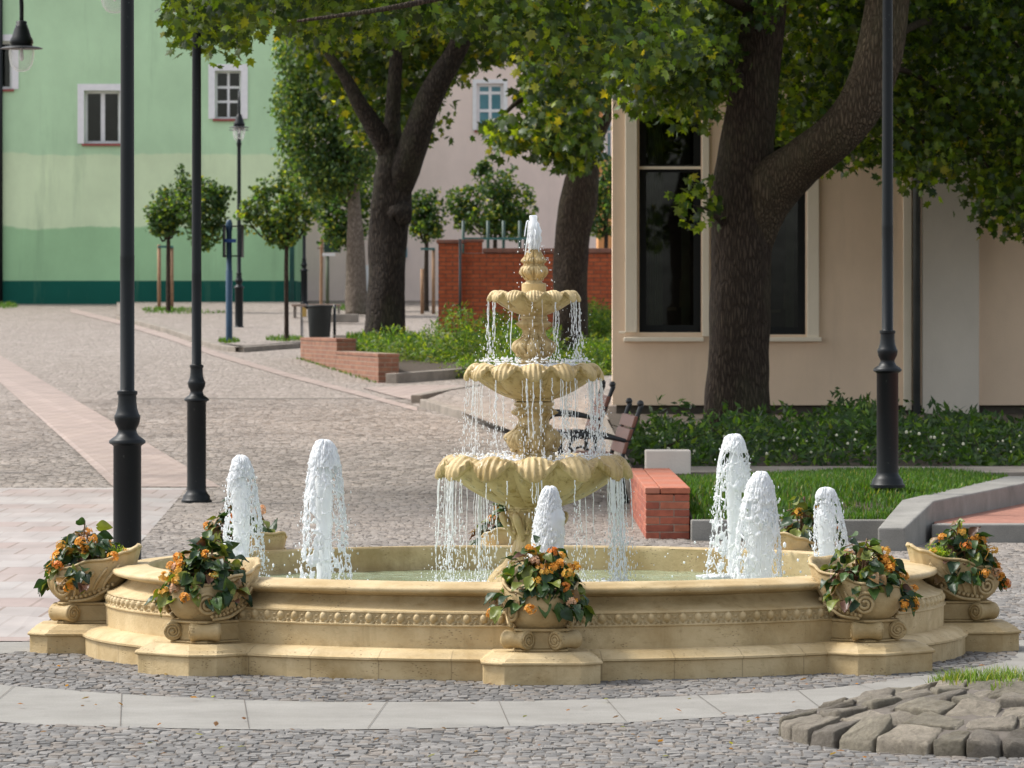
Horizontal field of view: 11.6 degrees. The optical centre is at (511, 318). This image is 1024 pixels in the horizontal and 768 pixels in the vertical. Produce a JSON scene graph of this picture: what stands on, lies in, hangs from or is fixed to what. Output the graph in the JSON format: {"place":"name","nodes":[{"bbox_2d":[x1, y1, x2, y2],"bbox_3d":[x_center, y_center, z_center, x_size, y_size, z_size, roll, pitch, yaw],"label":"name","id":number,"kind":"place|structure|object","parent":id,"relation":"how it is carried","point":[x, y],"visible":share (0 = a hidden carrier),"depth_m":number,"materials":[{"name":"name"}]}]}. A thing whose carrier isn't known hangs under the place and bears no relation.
{"place":"outdoors","nodes":[
{"label":"outdoors","id":0,"kind":"place"},
{"bbox_2d":[0,488,186,640],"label":"slab paving","id":1,"kind":"structure","parent":0,"point":[37,525],"depth_m":42.40,"materials":[{"name":"stone"}]},
{"bbox_2d":[0,356,219,486],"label":"paved path","id":2,"kind":"structure","parent":0,"point":[86,433],"depth_m":65.33,"materials":[{"name":"stone"}]},
{"bbox_2d":[117,302,300,345],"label":"pavement","id":3,"kind":"structure","parent":0,"point":[261,320],"depth_m":121.49,"materials":[{"name":"stone"}]},
{"bbox_2d":[157,245,173,307],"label":"tree stake","id":4,"kind":"object","parent":3,"relation":"on","point":[159,247],"visible":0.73,"depth_m":135.58,"materials":[{"name":"brown wood"}]},
{"bbox_2d":[229,90,248,326],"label":"street lamp","id":5,"kind":"object","parent":3,"relation":"on","point":[239,126],"visible":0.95,"depth_m":114.95,"materials":[{"name":"metal"}]},
{"bbox_2d":[276,104,308,303],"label":"street lamp","id":6,"kind":"object","parent":3,"relation":"on","point":[303,270],"visible":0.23,"depth_m":142.94,"materials":[{"name":"metal"}]},
{"bbox_2d":[291,304,340,317],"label":"bench","id":7,"kind":"object","parent":3,"relation":"on","point":[294,306],"visible":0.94,"depth_m":123.70,"materials":[{"name":"brown wood"}]},
{"bbox_2d":[322,240,337,303],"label":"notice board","id":8,"kind":"object","parent":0,"point":[327,249],"visible":0.6,"depth_m":137.95,"materials":[{"name":"paint"}]},
{"bbox_2d":[331,314,358,321],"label":"stone trough","id":9,"kind":"object","parent":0,"point":[347,317],"visible":0.82,"depth_m":121.60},
{"bbox_2d":[365,385,464,399],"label":"pink paving","id":10,"kind":"structure","parent":0,"point":[406,392],"depth_m":79.13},
{"bbox_2d":[0,301,1023,767],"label":"plaza ground","id":11,"kind":"structure","parent":0,"point":[66,351],"depth_m":85.31,"materials":[{"name":"stone"}]},
{"bbox_2d":[0,0,42,71],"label":"street lamp","id":12,"kind":"object","parent":11,"relation":"on","point":[21,39],"visible":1,"depth_m":54.94,"materials":[{"name":"metal"}]},
{"bbox_2d":[0,0,301,303],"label":"green house","id":13,"kind":"structure","parent":11,"relation":"on","point":[60,171],"depth_m":145.00,"materials":[{"name":"paint"}]},
{"bbox_2d":[3,34,18,91],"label":"window","id":14,"kind":"structure","parent":13,"relation":"in","point":[10,76],"depth_m":145.22,"materials":[{"name":"white paint"}]},
{"bbox_2d":[77,84,119,145],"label":"window","id":15,"kind":"structure","parent":13,"relation":"in","point":[102,101],"depth_m":145.25,"materials":[{"name":"white paint"}]},
{"bbox_2d":[208,64,247,120],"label":"window","id":16,"kind":"structure","parent":13,"relation":"in","point":[224,84],"depth_m":145.18,"materials":[{"name":"white paint"}]},
{"bbox_2d":[143,181,191,311],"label":"young tree","id":17,"kind":"object","parent":11,"relation":"on","point":[164,221],"visible":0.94,"depth_m":130.52,"materials":[{"name":"green plant"}]},
{"bbox_2d":[164,163,236,252],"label":"young tree","id":18,"kind":"object","parent":11,"relation":"on","point":[215,197],"visible":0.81,"depth_m":129.68,"materials":[{"name":"green plant"}]},
{"bbox_2d":[117,316,299,351],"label":"kerb","id":19,"kind":"structure","parent":11,"relation":"on","point":[211,344],"depth_m":101.60,"materials":[{"name":"stone"}]},
{"bbox_2d":[0,300,424,382],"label":"grass","id":20,"kind":"structure","parent":11,"relation":"on","point":[6,304],"depth_m":103.74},
{"bbox_2d":[223,219,243,344],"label":"sign post","id":21,"kind":"object","parent":11,"relation":"on","point":[228,240],"visible":0.94,"depth_m":102.94,"materials":[{"name":"metal"}]},
{"bbox_2d":[71,308,416,410],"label":"paver strip","id":22,"kind":"object","parent":11,"relation":"on","point":[212,352],"visible":0.94,"depth_m":92.09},
{"bbox_2d":[232,173,323,340],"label":"young tree","id":23,"kind":"object","parent":11,"relation":"on","point":[282,225],"visible":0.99,"depth_m":103.69,"materials":[{"name":"green plant"}]},
{"bbox_2d":[304,304,335,337],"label":"litter bin","id":24,"kind":"object","parent":11,"relation":"on","point":[319,320],"visible":0.89,"depth_m":100.81,"materials":[{"name":"metal"}]},
{"bbox_2d":[317,237,323,303],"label":"tree stake","id":25,"kind":"object","parent":11,"relation":"on","point":[321,247],"visible":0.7,"depth_m":139.96,"materials":[{"name":"brown wood"}]},
{"bbox_2d":[263,35,381,314],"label":"broadleaf tree","id":26,"kind":"object","parent":11,"relation":"on","point":[339,169],"visible":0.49,"depth_m":129.49,"materials":[{"name":"green plant"}]},
{"bbox_2d":[304,177,372,252],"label":"young tree","id":27,"kind":"object","parent":11,"relation":"on","point":[337,232],"visible":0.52,"depth_m":135.45,"materials":[{"name":"green plant"}]},
{"bbox_2d":[300,337,399,382],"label":"brick wall","id":28,"kind":"structure","parent":11,"relation":"on","point":[343,354],"depth_m":87.48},
{"bbox_2d":[333,335,509,371],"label":"planting bed","id":29,"kind":"object","parent":11,"relation":"on","point":[410,365],"visible":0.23,"depth_m":85.61,"materials":[{"name":"soil"}]},
{"bbox_2d":[356,329,406,352],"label":"shrub","id":30,"kind":"object","parent":29,"relation":"on","point":[359,345],"visible":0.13,"depth_m":89.97,"materials":[{"name":"green plant"}]},
{"bbox_2d":[267,21,516,346],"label":"maple tree","id":31,"kind":"object","parent":29,"relation":"on","point":[396,123],"visible":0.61,"depth_m":91.80,"materials":[{"name":"brown plant"}]},
{"bbox_2d":[361,323,485,363],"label":"shrub","id":32,"kind":"object","parent":29,"relation":"on","point":[417,354],"visible":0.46,"depth_m":86.88,"materials":[{"name":"green plant"}]},
{"bbox_2d":[459,239,460,326],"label":"pole","id":33,"kind":"object","parent":29,"relation":"on","point":[460,275],"visible":0.72,"depth_m":93.58,"materials":[{"name":"metal"}]},
{"bbox_2d":[411,300,515,359],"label":"shrub","id":34,"kind":"object","parent":29,"relation":"on","point":[476,339],"visible":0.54,"depth_m":87.57,"materials":[{"name":"green plant"}]},
{"bbox_2d":[447,308,550,348],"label":"shrub","id":35,"kind":"object","parent":29,"relation":"on","point":[499,323],"visible":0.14,"depth_m":91.53,"materials":[{"name":"green plant"}]},
{"bbox_2d":[437,346,560,378],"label":"shrub","id":36,"kind":"object","parent":29,"relation":"on","point":[463,363],"visible":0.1,"depth_m":84.33,"materials":[{"name":"green plant"}]},
{"bbox_2d":[436,239,611,335],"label":"brick wall","id":37,"kind":"structure","parent":29,"relation":"on","point":[486,272],"depth_m":94.00,"materials":[{"name":"brick"}]},
{"bbox_2d":[486,312,568,360],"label":"shrub","id":38,"kind":"object","parent":29,"relation":"on","point":[549,336],"visible":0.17,"depth_m":86.39,"materials":[{"name":"green plant"}]},
{"bbox_2d":[446,19,611,358],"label":"maple tree","id":39,"kind":"object","parent":29,"relation":"on","point":[569,130],"visible":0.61,"depth_m":84.84,"materials":[{"name":"green plant"}]},
{"bbox_2d":[588,296,611,346],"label":"shrub","id":40,"kind":"object","parent":29,"relation":"on","point":[600,321],"visible":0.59,"depth_m":91.64,"materials":[{"name":"green plant"}]},
{"bbox_2d":[386,367,467,382],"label":"kerb","id":41,"kind":"structure","parent":11,"relation":"on","point":[421,376],"depth_m":83.04,"materials":[{"name":"stone"}]},
{"bbox_2d":[420,248,434,313],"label":"tree stake","id":42,"kind":"object","parent":11,"relation":"on","point":[422,286],"visible":1,"depth_m":132.21,"materials":[{"name":"brown wood"}]},
{"bbox_2d":[408,186,449,310],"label":"young tree","id":43,"kind":"object","parent":11,"relation":"on","point":[428,226],"visible":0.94,"depth_m":134.69,"materials":[{"name":"green plant"}]},
{"bbox_2d":[411,383,482,402],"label":"kerb","id":44,"kind":"structure","parent":11,"relation":"on","point":[415,398],"depth_m":74.97,"materials":[{"name":"stone"}]},
{"bbox_2d":[306,49,595,300],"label":"pink house","id":45,"kind":"structure","parent":11,"relation":"on","point":[446,166],"depth_m":150.00,"materials":[{"name":"paint"}]},
{"bbox_2d":[473,79,507,131],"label":"window","id":46,"kind":"structure","parent":45,"relation":"in","point":[488,99],"depth_m":150.12,"materials":[{"name":"white paint"}]},
{"bbox_2d":[441,155,538,247],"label":"young tree","id":47,"kind":"object","parent":11,"relation":"on","point":[502,206],"visible":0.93,"depth_m":134.55,"materials":[{"name":"green plant"}]},
{"bbox_2d":[462,221,526,252],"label":"tree guard","id":48,"kind":"object","parent":11,"relation":"on","point":[503,238],"visible":0.4,"depth_m":109.97,"materials":[{"name":"teal paint"}]},
{"bbox_2d":[420,399,593,449],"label":"kerb","id":49,"kind":"structure","parent":11,"relation":"on","point":[443,408],"depth_m":68.89,"materials":[{"name":"concrete"}]},
{"bbox_2d":[0,399,1023,767],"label":"cobblestones","id":50,"kind":"structure","parent":11,"relation":"on","point":[550,745],"depth_m":25.25,"materials":[{"name":"stone"}]},
{"bbox_2d":[109,0,145,559],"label":"street lamp","id":51,"kind":"object","parent":50,"relation":"on","point":[127,441],"visible":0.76,"depth_m":33.06,"materials":[{"name":"metal"}]},
{"bbox_2d":[101,0,211,502],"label":"street lamp","id":52,"kind":"object","parent":50,"relation":"on","point":[196,399],"visible":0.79,"depth_m":48.55,"materials":[{"name":"metal"}]},
{"bbox_2d":[549,380,615,454],"bbox_3d":[0.651,1.141,52.493,0.753,1.004,1.640,0,0,-3],"label":"park bench","id":53,"kind":"object","parent":50,"relation":"on","point":[607,399],"visible":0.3,"depth_m":51.76,"materials":[{"name":"brown wood"}]},
{"bbox_2d":[558,398,643,503],"bbox_3d":[0.851,1.280,49.093,0.753,1.004,1.640,0,0,-3],"label":"park bench","id":54,"kind":"object","parent":50,"relation":"on","point":[621,438],"visible":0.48,"depth_m":48.52,"materials":[{"name":"brown wood"}]},
{"bbox_2d":[0,640,1023,729],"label":"granite band","id":55,"kind":"object","parent":11,"relation":"on","point":[47,706],"visible":0.84,"depth_m":23.23,"materials":[{"name":"stone"}]},
{"bbox_2d":[18,664,981,757],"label":"fallen leaves","id":56,"kind":"object","parent":55,"relation":"on","point":[217,723],"visible":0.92,"depth_m":22.29,"materials":[{"name":"brown plant"}]},
{"bbox_2d":[27,249,1020,685],"bbox_3d":[0.069,0.718,27.450,5.118,2.223,5.118,0,0,21],"label":"fountain","id":57,"kind":"object","parent":11,"relation":"on","point":[451,631],"visible":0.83,"depth_m":25.56,"materials":[{"name":"stone"}]},
{"bbox_2d":[47,543,141,623],"bbox_3d":[-2.265,1.434,27.379,0.514,0.425,0.408,0,0,-2],"label":"stone planter","id":58,"kind":"object","parent":57,"relation":"on","point":[88,606],"visible":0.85,"depth_m":27.23,"materials":[{"name":"stone"}]},
{"bbox_2d":[33,517,128,596],"bbox_3d":[-2.333,1.294,27.345,0.534,0.440,0.542,0,0,-2],"label":"begonia plant","id":59,"kind":"object","parent":58,"relation":"in","point":[82,548],"visible":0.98,"depth_m":27.27,"materials":[{"name":"green plant"}]},
{"bbox_2d":[164,557,260,643],"bbox_3d":[-1.531,1.434,25.749,0.408,0.425,0.514,0,0,43],"label":"stone planter","id":60,"kind":"object","parent":57,"relation":"on","point":[203,623],"visible":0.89,"depth_m":25.60,"materials":[{"name":"stone"}]},
{"bbox_2d":[144,530,252,616],"bbox_3d":[-1.553,1.297,25.689,0.543,0.443,0.497,0,0,-26],"label":"begonia plant","id":61,"kind":"object","parent":60,"relation":"in","point":[193,568],"visible":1,"depth_m":25.60,"materials":[{"name":"green plant"}]},
{"bbox_2d":[214,531,287,552],"bbox_3d":[-1.546,1.434,29.137,0.409,0.425,0.514,0,0,-44],"label":"stone planter","id":62,"kind":"object","parent":57,"relation":"on","point":[278,540],"visible":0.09,"depth_m":28.97,"materials":[{"name":"stone"}]},
{"bbox_2d":[200,496,277,552],"bbox_3d":[-1.572,1.232,29.171,0.495,0.417,0.532,0,0,4],"label":"begonia plant","id":63,"kind":"object","parent":62,"relation":"in","point":[213,526],"visible":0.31,"depth_m":29.12,"materials":[{"name":"green plant"}]},
{"bbox_2d":[481,527,513,544],"bbox_3d":[-0.002,1.434,29.784,0.408,0.425,0.514,0,0,-2],"label":"stone planter","id":64,"kind":"object","parent":57,"relation":"on","point":[503,538],"visible":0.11,"depth_m":29.55,"materials":[{"name":"stone"}]},
{"bbox_2d":[468,503,507,544],"bbox_3d":[-0.004,1.230,29.854,0.536,0.434,0.506,0,0,-2],"label":"begonia plant","id":65,"kind":"object","parent":64,"relation":"in","point":[501,508],"visible":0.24,"depth_m":29.85,"materials":[{"name":"green plant"}]},
{"bbox_2d":[258,569,794,581],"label":"basin water","id":66,"kind":"structure","parent":57,"relation":"in","point":[416,575],"depth_m":28.80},
{"bbox_2d":[219,455,284,576],"bbox_3d":[-1.366,1.104,26.889,0.507,0.762,0.558,0,0,5],"label":"water jet","id":67,"kind":"object","parent":66,"relation":"on","point":[241,471],"visible":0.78,"depth_m":26.86,"materials":[{"name":"white liquid"}]},
{"bbox_2d":[286,439,367,579],"bbox_3d":[-0.962,1.054,26.088,0.600,0.863,0.741,0,0,-26],"label":"water jet","id":68,"kind":"object","parent":66,"relation":"on","point":[324,462],"visible":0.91,"depth_m":26.16,"materials":[{"name":"white liquid"}]},
{"bbox_2d":[527,486,567,557],"bbox_3d":[0.145,1.168,25.780,0.625,0.636,0.503,0,0,0],"label":"water jet","id":69,"kind":"object","parent":66,"relation":"on","point":[548,524],"visible":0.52,"depth_m":25.70,"materials":[{"name":"white liquid"}]},
{"bbox_2d":[664,433,801,577],"bbox_3d":[1.293,1.067,28.577,0.740,0.836,0.682,0,0,20],"label":"water jet","id":70,"kind":"object","parent":66,"relation":"on","point":[738,473],"visible":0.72,"depth_m":28.56,"materials":[{"name":"white liquid"}]},
{"bbox_2d":[729,471,790,578],"bbox_3d":[1.259,1.139,26.335,0.584,0.694,0.574,0,0,21],"label":"water jet","id":71,"kind":"object","parent":66,"relation":"on","point":[760,503],"visible":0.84,"depth_m":26.24,"materials":[{"name":"white liquid"}]},
{"bbox_2d":[797,487,850,561],"bbox_3d":[1.727,1.185,26.517,0.636,0.603,0.661,0,0,0],"label":"water jet","id":72,"kind":"object","parent":66,"relation":"on","point":[825,522],"visible":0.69,"depth_m":26.56,"materials":[{"name":"white liquid"}]},
{"bbox_2d":[444,378,611,459],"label":"falling water","id":73,"kind":"structure","parent":57,"relation":"on","point":[600,438],"depth_m":27.30,"materials":[{"name":"white liquid"}]},
{"bbox_2d":[488,357,577,366],"bbox_3d":[0.133,0.233,27.446,0.564,0.095,0.579,0,0,0],"label":"foam","id":74,"kind":"object","parent":57,"relation":"in","point":[550,364],"visible":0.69,"depth_m":27.32,"materials":[{"name":"white liquid"}]},
{"bbox_2d":[475,299,593,363],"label":"falling water","id":75,"kind":"structure","parent":57,"relation":"on","point":[574,360],"depth_m":27.36,"materials":[{"name":"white liquid"}]},
{"bbox_2d":[514,215,554,287],"bbox_3d":[0.132,-0.354,27.457,0.244,0.425,0.226,0,0,0],"label":"water jet","id":76,"kind":"object","parent":57,"relation":"on","point":[534,238],"visible":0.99,"depth_m":27.43,"materials":[{"name":"white liquid"}]},
{"bbox_2d":[500,562,581,651],"bbox_3d":[0.141,1.434,25.116,0.408,0.425,0.514,0,0,-2],"label":"stone planter","id":77,"kind":"object","parent":57,"relation":"on","point":[536,631],"visible":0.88,"depth_m":24.92,"materials":[{"name":"stone"}]},
{"bbox_2d":[483,535,597,626],"bbox_3d":[0.138,1.299,25.069,0.564,0.450,0.559,0,0,-2],"label":"begonia plant","id":78,"kind":"object","parent":77,"relation":"in","point":[551,569],"visible":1,"depth_m":24.93,"materials":[{"name":"green plant"}]},
{"bbox_2d":[773,532,817,551],"bbox_3d":[1.669,1.434,29.151,0.408,0.425,0.514,0,0,43],"label":"stone planter","id":79,"kind":"object","parent":57,"relation":"on","point":[793,542],"visible":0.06,"depth_m":28.92,"materials":[{"name":"stone"}]},
{"bbox_2d":[778,495,846,551],"bbox_3d":[1.743,1.229,29.201,0.559,0.412,0.538,0,0,43],"label":"begonia plant","id":80,"kind":"object","parent":79,"relation":"in","point":[804,512],"visible":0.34,"depth_m":29.12,"materials":[{"name":"green plant"}]},
{"bbox_2d":[808,555,906,642],"bbox_3d":[1.770,1.434,25.850,0.514,0.425,0.408,0,0,43],"label":"stone planter","id":81,"kind":"object","parent":57,"relation":"on","point":[869,619],"visible":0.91,"depth_m":25.69,"materials":[{"name":"stone"}]},
{"bbox_2d":[819,531,923,616],"bbox_3d":[1.794,1.305,25.801,0.556,0.434,0.586,0,0,43],"label":"begonia plant","id":82,"kind":"object","parent":81,"relation":"in","point":[881,569],"visible":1,"depth_m":25.72,"materials":[{"name":"green plant"}]},
{"bbox_2d":[905,542,999,621],"bbox_3d":[2.404,1.434,27.521,0.514,0.425,0.408,0,0,-2],"label":"stone planter","id":83,"kind":"object","parent":57,"relation":"on","point":[968,602],"visible":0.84,"depth_m":27.38,"materials":[{"name":"stone"}]},
{"bbox_2d":[925,518,1010,595],"bbox_3d":[2.463,1.294,27.501,0.528,0.422,0.541,0,0,-2],"label":"begonia plant","id":84,"kind":"object","parent":83,"relation":"in","point":[970,544],"visible":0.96,"depth_m":27.41,"materials":[{"name":"green plant"}]},
{"bbox_2d":[548,343,611,375],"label":"shrub","id":85,"kind":"object","parent":11,"relation":"on","point":[604,362],"visible":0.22,"depth_m":85.05,"materials":[{"name":"green plant"}]},
{"bbox_2d":[569,332,611,374],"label":"shrub","id":86,"kind":"object","parent":11,"relation":"on","point":[602,345],"visible":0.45,"depth_m":85.66,"materials":[{"name":"green plant"}]},
{"bbox_2d":[590,156,611,247],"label":"young tree","id":87,"kind":"object","parent":11,"relation":"on","point":[604,209],"visible":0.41,"depth_m":134.67,"materials":[{"name":"green plant"}]},
{"bbox_2d":[596,112,611,247],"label":"orange house","id":88,"kind":"structure","parent":11,"relation":"on","point":[608,150],"depth_m":165.00,"materials":[{"name":"paint"}]},
{"bbox_2d":[603,113,611,155],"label":"window","id":89,"kind":"structure","parent":88,"relation":"in","point":[608,136],"depth_m":165.12,"materials":[{"name":"white paint"}]},
{"bbox_2d":[630,468,689,538],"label":"brick wall","id":90,"kind":"structure","parent":11,"relation":"on","point":[660,507],"depth_m":41.10,"materials":[{"name":"brick"}]},
{"bbox_2d":[691,519,885,540],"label":"kerb","id":91,"kind":"structure","parent":11,"relation":"on","point":[864,528],"depth_m":40.87,"materials":[{"name":"concrete"}]},
{"bbox_2d":[603,416,1023,492],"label":"bed edge","id":92,"kind":"object","parent":11,"relation":"on","point":[608,428],"visible":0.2,"depth_m":53.69,"materials":[{"name":"stone"}]},
{"bbox_2d":[612,2,1023,413],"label":"beige house","id":93,"kind":"structure","parent":11,"relation":"on","point":[958,308],"depth_m":62.00,"materials":[{"name":"paint"}]},
{"bbox_2d":[639,113,700,331],"bbox_3d":[1.948,-1.226,62.228,0.765,2.783,0.064,0,0,0],"label":"window","id":94,"kind":"structure","parent":93,"relation":"in","point":[696,327],"depth_m":62.20,"materials":[{"name":"paint"}]},
{"bbox_2d":[770,109,804,333],"bbox_3d":[3.235,-1.213,62.228,0.765,2.809,0.064,0,0,0],"label":"window","id":95,"kind":"structure","parent":93,"relation":"in","point":[800,329],"depth_m":62.20,"materials":[{"name":"paint"}]},
{"bbox_2d":[778,675,1023,758],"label":"stone mound","id":96,"kind":"object","parent":11,"relation":"on","point":[979,719],"visible":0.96,"depth_m":21.15,"materials":[{"name":"stone"}]},
{"bbox_2d":[914,662,1023,690],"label":"grass tuft","id":97,"kind":"object","parent":96,"relation":"on","point":[988,675],"visible":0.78,"depth_m":21.94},
{"bbox_2d":[878,476,1023,550],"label":"retaining wall","id":98,"kind":"structure","parent":11,"relation":"on","point":[912,520],"depth_m":41.48,"materials":[{"name":"concrete"}]},
{"bbox_2d":[932,523,1023,542],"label":"stone step","id":99,"kind":"object","parent":11,"relation":"on","point":[1008,532],"visible":0.45,"depth_m":40.40,"materials":[{"name":"concrete"}]},
{"bbox_2d":[429,376,615,451],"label":"pavement","id":100,"kind":"structure","parent":0,"point":[454,397],"depth_m":71.27,"materials":[{"name":"stone"}]},
{"bbox_2d":[421,477,647,581],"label":"falling water","id":101,"kind":"structure","parent":0,"point":[620,521],"depth_m":27.28,"materials":[{"name":"white liquid"}]},
{"bbox_2d":[600,406,1023,468],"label":"planting bed","id":102,"kind":"object","parent":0,"point":[614,417],"visible":0.1,"depth_m":51.39,"materials":[{"name":"soil"}]},
{"bbox_2d":[154,0,1023,431],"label":"maple tree","id":103,"kind":"object","parent":102,"relation":"on","point":[694,60],"visible":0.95,"depth_m":54.69,"materials":[{"name":"green plant"}]},
{"bbox_2d":[611,387,1023,465],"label":"hedge","id":104,"kind":"object","parent":102,"relation":"on","point":[807,437],"visible":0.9,"depth_m":50.38,"materials":[{"name":"green plant"}]},
{"bbox_2d":[676,465,1007,519],"bbox_3d":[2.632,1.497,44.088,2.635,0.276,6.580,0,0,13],"label":"lawn grass","id":105,"kind":"structure","parent":0,"point":[918,481],"depth_m":42.79,"materials":[{"name":"plant"}]},
{"bbox_2d":[645,449,690,473],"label":"stone block","id":106,"kind":"structure","parent":105,"relation":"on","point":[676,461],"depth_m":46.60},
{"bbox_2d":[870,0,904,487],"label":"street lamp","id":107,"kind":"object","parent":105,"relation":"on","point":[887,369],"visible":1,"depth_m":42.55,"materials":[{"name":"metal"}]},
{"bbox_2d":[691,466,1023,472],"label":"garden path","id":108,"kind":"structure","parent":0,"point":[1005,469],"depth_m":48.14,"materials":[{"name":"stone"}]},
{"bbox_2d":[934,504,1023,523],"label":"brick paving","id":109,"kind":"structure","parent":0,"point":[1013,514],"depth_m":41.90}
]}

